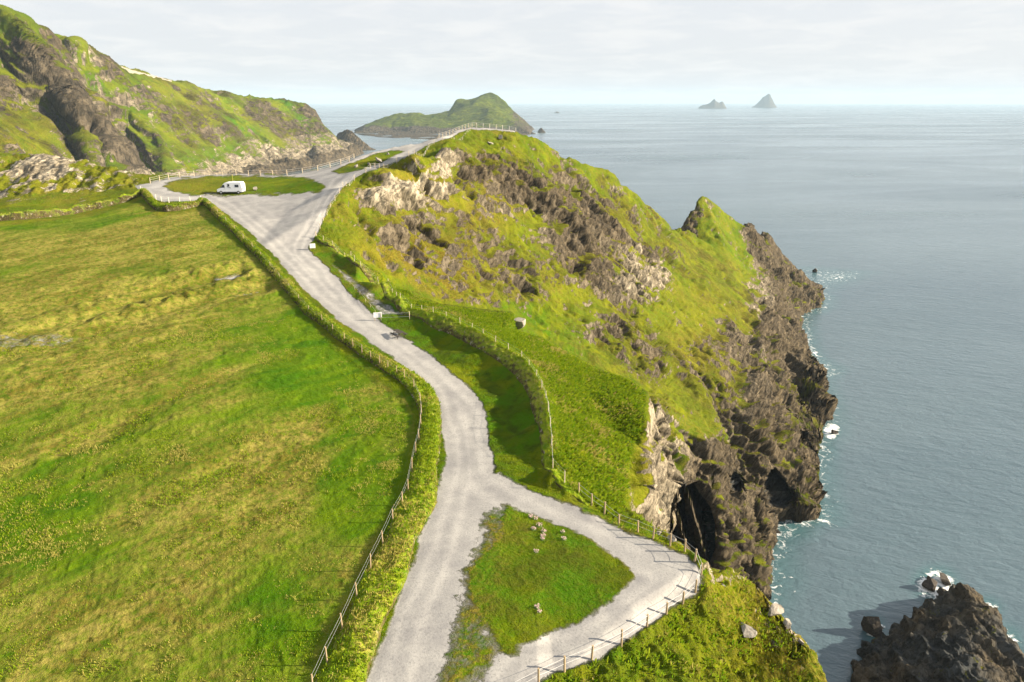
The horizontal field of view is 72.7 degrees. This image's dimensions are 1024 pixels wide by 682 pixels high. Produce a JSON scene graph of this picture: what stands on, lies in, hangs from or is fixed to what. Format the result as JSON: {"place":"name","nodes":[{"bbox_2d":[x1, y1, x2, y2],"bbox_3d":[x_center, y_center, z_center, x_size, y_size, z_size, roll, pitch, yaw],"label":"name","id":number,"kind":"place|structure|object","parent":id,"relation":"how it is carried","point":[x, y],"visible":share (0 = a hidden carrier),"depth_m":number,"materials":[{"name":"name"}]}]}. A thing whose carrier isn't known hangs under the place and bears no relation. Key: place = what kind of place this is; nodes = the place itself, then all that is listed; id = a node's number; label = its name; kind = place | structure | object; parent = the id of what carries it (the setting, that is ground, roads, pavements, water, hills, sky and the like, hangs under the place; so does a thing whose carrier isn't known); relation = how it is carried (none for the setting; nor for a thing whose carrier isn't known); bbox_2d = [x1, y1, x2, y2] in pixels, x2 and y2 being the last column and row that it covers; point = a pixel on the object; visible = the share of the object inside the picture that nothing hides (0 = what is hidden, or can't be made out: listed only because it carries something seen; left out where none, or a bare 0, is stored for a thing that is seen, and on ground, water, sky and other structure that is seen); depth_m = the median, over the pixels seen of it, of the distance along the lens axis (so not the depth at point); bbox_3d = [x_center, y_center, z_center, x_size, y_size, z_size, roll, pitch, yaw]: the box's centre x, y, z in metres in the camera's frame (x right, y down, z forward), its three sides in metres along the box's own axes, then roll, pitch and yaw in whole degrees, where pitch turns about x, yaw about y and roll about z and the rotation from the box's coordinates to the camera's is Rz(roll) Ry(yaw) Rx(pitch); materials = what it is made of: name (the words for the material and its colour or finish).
{"place":"outdoors","nodes":[
{"label":"outdoors","id":0,"kind":"place"},
{"bbox_2d":[0,4,363,175],"bbox_3d":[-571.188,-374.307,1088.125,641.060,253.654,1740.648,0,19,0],"label":"headland hill","id":1,"kind":"structure","parent":0,"point":[75,98],"depth_m":878.39,"materials":[{"name":"green plant"}]},
{"bbox_2d":[121,66,171,81],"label":"stone wall","id":2,"kind":"structure","parent":1,"relation":"on","point":[134,71],"depth_m":1052.47,"materials":[{"name":"beige stone"}]},
{"bbox_2d":[0,204,416,681],"bbox_3d":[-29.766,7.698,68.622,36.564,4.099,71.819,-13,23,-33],"label":"pasture grass","id":3,"kind":"structure","parent":0,"point":[232,467],"depth_m":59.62,"materials":[{"name":"green plant"}]},
{"bbox_2d":[0,129,837,681],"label":"cliff terrain","id":4,"kind":"structure","parent":0,"point":[692,329],"depth_m":175.06,"materials":[{"name":"green plant"}]},
{"bbox_2d":[0,188,142,220],"bbox_3d":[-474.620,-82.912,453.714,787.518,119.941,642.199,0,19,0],"label":"hedge bank","id":5,"kind":"structure","parent":4,"relation":"on","point":[55,212],"depth_m":143.71,"materials":[{"name":"green plant"}]},
{"bbox_2d":[1,188,596,681],"bbox_3d":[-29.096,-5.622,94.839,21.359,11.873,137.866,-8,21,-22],"label":"hedge bank","id":6,"kind":"structure","parent":4,"relation":"on","point":[400,583],"depth_m":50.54,"materials":[{"name":"green plant"}]},
{"bbox_2d":[202,196,421,681],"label":"post fence","id":7,"kind":"object","parent":6,"relation":"on","point":[340,617],"visible":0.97,"depth_m":58.07,"materials":[{"name":"wood"}]},
{"bbox_2d":[314,236,594,505],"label":"hedge bank","id":8,"kind":"structure","parent":4,"relation":"on","point":[516,367],"depth_m":83.40,"materials":[{"name":"green plant"}]},
{"bbox_2d":[316,235,564,482],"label":"post fence","id":9,"kind":"object","parent":8,"relation":"on","point":[495,341],"visible":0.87,"depth_m":78.92,"materials":[{"name":"wood"}]},
{"bbox_2d":[367,267,646,517],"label":"shelf grass","id":10,"kind":"structure","parent":4,"relation":"on","point":[536,343],"depth_m":78.89,"materials":[{"name":"green plant"}]},
{"bbox_2d":[514,317,525,329],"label":"boulder","id":11,"kind":"object","parent":4,"relation":"on","point":[520,322],"visible":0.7,"depth_m":107.39,"materials":[{"name":"grey stone"}]},
{"bbox_2d":[515,483,702,681],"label":"post fence","id":12,"kind":"object","parent":4,"relation":"on","point":[592,646],"visible":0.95,"depth_m":46.83,"materials":[{"name":"wood"}]},
{"bbox_2d":[568,480,684,553],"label":"verge grass","id":13,"kind":"structure","parent":4,"relation":"on","point":[627,527],"depth_m":55.53,"materials":[{"name":"green plant"}]},
{"bbox_2d":[667,535,676,541],"bbox_3d":[11.966,14.924,52.395,0.482,0.639,1.127,-11,22,-28],"label":"boulder","id":14,"kind":"object","parent":4,"relation":"on","point":[673,539],"visible":0.77,"depth_m":52.06,"materials":[{"name":"grey stone"}]},
{"bbox_2d":[547,567,815,681],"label":"slope grass","id":15,"kind":"structure","parent":4,"relation":"on","point":[680,640],"depth_m":44.83,"materials":[{"name":"green plant"}]},
{"bbox_2d":[741,622,756,637],"bbox_3d":[15.949,19.448,46.822,0.979,0.390,1.465,2,19,5],"label":"boulder","id":16,"kind":"object","parent":4,"relation":"on","point":[750,631],"visible":1,"depth_m":46.52,"materials":[{"name":"beige stone"}]},
{"bbox_2d":[768,603,783,615],"bbox_3d":[18.783,19.109,49.539,1.439,0.719,0.553,-15,12,-23],"label":"boulder","id":17,"kind":"object","parent":4,"relation":"on","point":[776,609],"visible":1,"depth_m":49.46,"materials":[{"name":"beige stone"}]},
{"bbox_2d":[783,618,791,628],"bbox_3d":[19.392,19.869,48.976,0.559,0.491,1.004,-7,23,16],"label":"boulder","id":18,"kind":"object","parent":4,"relation":"on","point":[787,623],"visible":1,"depth_m":48.80,"materials":[{"name":"beige stone"}]},
{"bbox_2d":[134,127,704,681],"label":"gravel road","id":19,"kind":"structure","parent":0,"point":[422,635],"depth_m":53.83,"materials":[{"name":"grey gravel"}]},
{"bbox_2d":[140,186,200,201],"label":"post fence","id":20,"kind":"object","parent":19,"relation":"on","point":[171,197],"visible":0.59,"depth_m":148.28,"materials":[{"name":"wood"}]},
{"bbox_2d":[141,189,202,211],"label":"hedge bank","id":21,"kind":"structure","parent":19,"relation":"on","point":[184,205],"depth_m":143.73,"materials":[{"name":"green plant"}]},
{"bbox_2d":[217,181,245,193],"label":"camper van","id":22,"kind":"object","parent":19,"relation":"on","point":[238,187],"visible":1,"depth_m":154.07,"materials":[{"name":"white paint"}]},
{"bbox_2d":[149,154,353,183],"bbox_3d":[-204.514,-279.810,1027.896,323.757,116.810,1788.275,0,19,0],"label":"post fence","id":23,"kind":"object","parent":19,"relation":"on","point":[272,172],"visible":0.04,"depth_m":176.09,"materials":[{"name":"wood"}]},
{"bbox_2d":[373,312,381,318],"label":"notice board","id":24,"kind":"object","parent":19,"relation":"on","point":[376,314],"visible":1,"depth_m":97.09,"materials":[{"name":"white"}]},
{"bbox_2d":[315,131,468,235],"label":"post fence","id":25,"kind":"object","parent":19,"relation":"on","point":[366,170],"visible":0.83,"depth_m":157.77,"materials":[{"name":"wood"}]},
{"bbox_2d":[390,329,406,338],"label":"picnic table","id":26,"kind":"object","parent":19,"relation":"on","point":[399,331],"visible":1,"depth_m":92.00,"materials":[{"name":"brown wood"}]},
{"bbox_2d":[438,122,475,136],"bbox_3d":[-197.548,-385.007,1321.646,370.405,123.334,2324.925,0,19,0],"label":"post fence","id":27,"kind":"object","parent":19,"relation":"on","point":[462,128],"visible":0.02,"depth_m":224.12,"materials":[{"name":"wood"}]},
{"bbox_2d":[476,123,515,130],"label":"post fence","id":28,"kind":"object","parent":19,"relation":"on","point":[495,127],"visible":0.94,"depth_m":234.75,"materials":[{"name":"wood"}]},
{"bbox_2d":[0,0,1023,103],"label":"sky","id":29,"kind":"structure","parent":0,"point":[304,51],"materials":[{"name":"white"}]},
{"bbox_2d":[282,104,1023,681],"bbox_3d":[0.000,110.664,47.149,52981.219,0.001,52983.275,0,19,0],"label":"sea water","id":30,"kind":"structure","parent":0,"point":[898,228],"depth_m":447.48,"materials":[{"name":"liquid"}]},
{"bbox_2d":[336,129,375,149],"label":"rocky headland","id":31,"kind":"structure","parent":30,"relation":"in","point":[347,135],"depth_m":1762.18,"materials":[{"name":"grey stone"}]},
{"bbox_2d":[354,92,533,139],"bbox_3d":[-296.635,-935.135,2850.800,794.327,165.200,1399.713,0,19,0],"label":"green island","id":32,"kind":"structure","parent":30,"relation":"in","point":[490,108],"depth_m":2845.83,"materials":[{"name":"green plant"}]},
{"bbox_2d":[698,99,726,108],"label":"rocky island","id":33,"kind":"structure","parent":30,"relation":"in","point":[713,104],"depth_m":10474.74,"materials":[{"name":"grey stone"}]},
{"bbox_2d":[751,94,776,107],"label":"rocky island","id":34,"kind":"structure","parent":30,"relation":"in","point":[766,101],"depth_m":11774.08,"materials":[{"name":"grey stone"}]},
{"bbox_2d":[861,616,881,637],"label":"sea rock","id":35,"kind":"object","parent":30,"relation":"in","point":[870,625],"visible":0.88,"depth_m":164.05,"materials":[{"name":"stone"}]},
{"bbox_2d":[922,578,937,591],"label":"sea rock","id":36,"kind":"object","parent":30,"relation":"in","point":[930,584],"visible":1,"depth_m":179.84,"materials":[{"name":"grey stone"}]},
{"bbox_2d":[850,582,1023,681],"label":"sea stack","id":37,"kind":"object","parent":30,"relation":"in","point":[957,632],"visible":0.89,"depth_m":150.13,"materials":[{"name":"stone"}]},
{"bbox_2d":[939,572,950,585],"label":"sea rock","id":38,"kind":"object","parent":30,"relation":"in","point":[944,579],"visible":1,"depth_m":181.84,"materials":[{"name":"grey stone"}]}
]}

